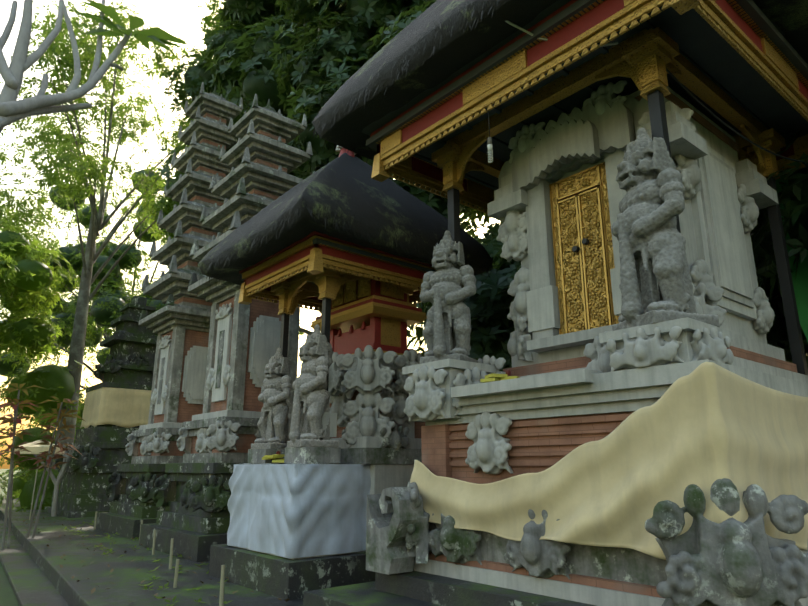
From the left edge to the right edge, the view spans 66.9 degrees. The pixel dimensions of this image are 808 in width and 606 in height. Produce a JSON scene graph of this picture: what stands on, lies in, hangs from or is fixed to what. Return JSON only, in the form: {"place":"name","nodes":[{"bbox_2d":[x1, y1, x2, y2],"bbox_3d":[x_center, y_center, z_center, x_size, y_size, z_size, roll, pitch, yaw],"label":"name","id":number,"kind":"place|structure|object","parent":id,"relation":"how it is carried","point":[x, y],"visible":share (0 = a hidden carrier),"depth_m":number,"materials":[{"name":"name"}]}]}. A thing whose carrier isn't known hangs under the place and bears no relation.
{"place":"outdoors","nodes":[
{"label":"outdoors","id":0,"kind":"place"},
{"bbox_2d":[0,469,20,605],"bbox_3d":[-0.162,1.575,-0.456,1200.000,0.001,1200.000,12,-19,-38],"label":"ground","id":1,"kind":"structure","parent":0,"point":[7,596],"depth_m":8.52,"materials":[{"name":"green plant"}]},
{"bbox_2d":[0,193,79,370],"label":"bright tree","id":2,"kind":"object","parent":1,"relation":"on","point":[9,282],"depth_m":18.08,"materials":[{"name":"green plant"}]},
{"bbox_2d":[0,157,169,393],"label":"tree","id":3,"kind":"object","parent":1,"relation":"on","point":[91,322],"depth_m":32.35,"materials":[{"name":"green plant"}]},
{"bbox_2d":[0,498,302,605],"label":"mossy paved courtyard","id":4,"kind":"structure","parent":1,"relation":"on","point":[36,574],"depth_m":8.52,"materials":[{"name":"stone"}]},
{"bbox_2d":[14,439,64,519],"bbox_3d":[-9.963,4.858,16.510,1.224,2.300,1.224,12,-19,-38],"label":"parasol","id":5,"kind":"object","parent":4,"relation":"on","point":[34,449],"visible":0.65,"depth_m":16.32,"materials":[{"name":"white fabric"}]},
{"bbox_2d":[0,383,84,549],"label":"cordyline","id":6,"kind":"object","parent":4,"relation":"on","point":[44,454],"depth_m":12.58,"materials":[{"name":"plant"}]},
{"bbox_2d":[0,351,92,511],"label":"shrubs","id":7,"kind":"object","parent":4,"relation":"on","point":[55,375],"depth_m":21.52,"materials":[{"name":"green plant"}]},
{"bbox_2d":[34,439,79,516],"bbox_3d":[-10.316,5.180,17.833,1.368,2.386,0.960,4,-15,-14],"label":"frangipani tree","id":8,"kind":"object","parent":4,"relation":"on","point":[56,482],"visible":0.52,"depth_m":17.70,"materials":[{"name":"grey plant"}]},
{"bbox_2d":[44,296,156,517],"bbox_3d":[-9.069,3.329,20.000,3.300,7.260,3.300,12,-19,-38],"label":"shrine","id":9,"kind":"object","parent":4,"relation":"on","point":[82,492],"visible":0.42,"depth_m":18.78,"materials":[{"name":"stone"}]},
{"bbox_2d":[80,387,150,427],"bbox_3d":[-9.075,3.505,19.901,2.073,1.190,2.068,12,-19,-38],"label":"cloth wrap","id":10,"kind":"object","parent":9,"relation":"on","point":[123,407],"visible":0.88,"depth_m":19.01,"materials":[{"name":"beige fabric"}]},
{"bbox_2d":[0,0,201,468],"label":"tall tree","id":11,"kind":"object","parent":4,"relation":"on","point":[76,188],"depth_m":23.55,"materials":[{"name":"green plant"}]},
{"bbox_2d":[64,521,232,605],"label":"moss patches","id":12,"kind":"object","parent":4,"relation":"on","point":[161,587],"visible":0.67,"depth_m":8.22,"materials":[{"name":"green plant"}]},
{"bbox_2d":[16,516,289,603],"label":"terrace leaf litter","id":13,"kind":"object","parent":4,"relation":"on","point":[93,589],"visible":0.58,"depth_m":8.62,"materials":[{"name":"brown plant"}]},
{"bbox_2d":[93,511,224,605],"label":"bamboo stakes","id":14,"kind":"object","parent":4,"relation":"on","point":[221,597],"visible":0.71,"depth_m":7.19,"materials":[{"name":"beige wood"}]},
{"bbox_2d":[96,82,242,538],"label":"tower","id":15,"kind":"structure","parent":4,"relation":"on","point":[182,317],"depth_m":14.39,"materials":[{"name":"stone"}]},
{"bbox_2d":[139,94,315,561],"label":"tower","id":16,"kind":"structure","parent":4,"relation":"on","point":[262,158],"depth_m":11.34,"materials":[{"name":"stone"}]},
{"bbox_2d":[161,0,312,242],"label":"tree","id":17,"kind":"object","parent":4,"relation":"on","point":[171,235],"depth_m":22.08,"materials":[{"name":"green plant"}]},
{"bbox_2d":[194,0,314,37],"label":"thin tree","id":18,"kind":"object","parent":4,"relation":"on","point":[211,7],"depth_m":22.72,"materials":[{"name":"green plant"}]},
{"bbox_2d":[152,0,491,347],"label":"background trees","id":19,"kind":"object","parent":4,"relation":"on","point":[288,68],"depth_m":17.35,"materials":[{"name":"green plant"}]},
{"bbox_2d":[208,231,436,600],"bbox_3d":[-0.898,1.498,8.598,2.870,4.315,2.640,12,-19,-38],"label":"shrine","id":20,"kind":"object","parent":4,"relation":"on","point":[360,297],"visible":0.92,"depth_m":8.11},
{"bbox_2d":[251,348,291,448],"bbox_3d":[-1.783,1.316,8.509,0.610,1.408,0.470,-12,-19,38],"label":"guardian statue","id":21,"kind":"object","parent":20,"relation":"on","point":[275,394],"visible":0.96,"depth_m":8.36,"materials":[{"name":"stone"}]},
{"bbox_2d":[262,451,284,462],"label":"offerings","id":22,"kind":"object","parent":20,"relation":"on","point":[278,456],"visible":0.88,"depth_m":7.73,"materials":[{"name":"yellow plant"}]},
{"bbox_2d":[227,463,370,557],"bbox_3d":[-1.151,2.646,8.069,1.814,1.024,1.852,12,-19,-38],"label":"cloth wrap","id":23,"kind":"object","parent":20,"relation":"attached to","point":[295,510],"visible":0.73,"depth_m":7.26,"materials":[{"name":"white fabric"}]},
{"bbox_2d":[287,324,338,447],"bbox_3d":[-1.158,1.035,7.784,0.565,1.577,0.683,9,-17,-29],"label":"guardian statue","id":24,"kind":"object","parent":20,"relation":"on","point":[311,403],"visible":0.94,"depth_m":7.58,"materials":[{"name":"stone"}]},
{"bbox_2d":[196,152,495,285],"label":"thatched roof","id":25,"kind":"structure","parent":20,"relation":"attached to","point":[345,196],"depth_m":8.17,"materials":[{"name":"black wicker"}]},
{"bbox_2d":[336,145,356,156],"bbox_3d":[-0.898,-2.509,9.671,0.360,0.532,0.360,12,-19,-38],"label":"roof finial","id":26,"kind":"object","parent":25,"relation":"on","point":[341,150],"visible":0.29,"depth_m":9.54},
{"bbox_2d":[303,0,807,605],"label":"shrine","id":27,"kind":"object","parent":4,"relation":"on","point":[741,66],"visible":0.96,"depth_m":5.97,"materials":[{"name":"grey stone"}]},
{"bbox_2d":[151,80,695,404],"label":"carved ornaments","id":28,"kind":"object","parent":27,"relation":"attached to","point":[512,234],"visible":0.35,"depth_m":6.89},
{"bbox_2d":[55,154,807,552],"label":"carved stone ornaments","id":29,"kind":"object","parent":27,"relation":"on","point":[369,378],"depth_m":6.65},
{"bbox_2d":[420,231,477,363],"bbox_3d":[0.476,-0.076,6.686,0.673,1.554,0.557,-8,-17,29],"label":"guardian statue","id":30,"kind":"object","parent":27,"relation":"on","point":[448,286],"visible":0.94,"depth_m":6.52,"materials":[{"name":"stone"}]},
{"bbox_2d":[487,110,492,162],"bbox_3d":[0.846,-1.701,6.063,0.057,0.696,0.057,12,-19,-38],"label":"hanging light bulb","id":31,"kind":"object","parent":27,"relation":"attached to","point":[490,150],"visible":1,"depth_m":6.00,"materials":[{"name":"white glass"}]},
{"bbox_2d":[480,370,520,382],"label":"offerings","id":32,"kind":"object","parent":27,"relation":"on","point":[492,377],"visible":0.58,"depth_m":5.75,"materials":[{"name":"yellow plant"}]},
{"bbox_2d":[312,0,807,205],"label":"thatched roof","id":33,"kind":"structure","parent":27,"relation":"attached to","point":[436,43],"depth_m":6.29,"materials":[{"name":"black wicker"}]},
{"bbox_2d":[505,21,617,46],"bbox_3d":[1.205,-2.624,5.563,1.376,0.714,0.262,1,-15,-5],"label":"white cable","id":34,"kind":"object","parent":27,"relation":"attached to","point":[540,38],"visible":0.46,"depth_m":5.63,"materials":[{"name":"plastic"}]},
{"bbox_2d":[342,423,807,605],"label":"carved stone ornaments","id":35,"kind":"object","parent":27,"relation":"attached to","point":[749,561],"visible":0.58,"depth_m":3.88},
{"bbox_2d":[410,362,807,559],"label":"draped cloth","id":36,"kind":"object","parent":27,"relation":"attached to","point":[704,426],"visible":0.85,"depth_m":4.45,"materials":[{"name":"beige fabric"}]},
{"bbox_2d":[611,128,719,330],"bbox_3d":[2.035,-0.647,5.075,0.654,1.824,0.790,4,-16,-15],"label":"guardian statue","id":37,"kind":"object","parent":27,"relation":"on","point":[651,239],"visible":0.88,"depth_m":4.85,"materials":[{"name":"stone"}]},
{"bbox_2d":[666,68,807,166],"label":"black cable","id":38,"kind":"object","parent":27,"relation":"attached to","point":[709,111],"visible":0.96,"depth_m":5.95,"materials":[{"name":"plastic"}]},
{"bbox_2d":[775,175,807,341],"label":"green banner","id":39,"kind":"object","parent":27,"relation":"attached to","point":[800,284],"visible":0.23,"depth_m":7.68,"materials":[{"name":"fabric"}]},
{"bbox_2d":[365,0,778,348],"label":"tree foliage","id":40,"kind":"object","parent":4,"relation":"on","point":[488,241],"depth_m":13.45,"materials":[{"name":"green plant"}]},
{"bbox_2d":[407,162,807,371],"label":"tree foliage","id":41,"kind":"object","parent":4,"relation":"on","point":[496,282],"depth_m":10.49,"materials":[{"name":"green plant"}]},
{"bbox_2d":[748,127,807,348],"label":"tree","id":42,"kind":"object","parent":1,"relation":"on","point":[763,267],"depth_m":7.32,"materials":[{"name":"green plant"}]},
{"bbox_2d":[0,0,188,132],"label":"frangipani","id":43,"kind":"object","parent":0,"point":[13,109],"depth_m":3.52,"materials":[{"name":"grey plant"}]},
{"bbox_2d":[0,0,499,468],"label":"sky","id":44,"kind":"structure","parent":0,"point":[179,18],"materials":[{"name":"white"}]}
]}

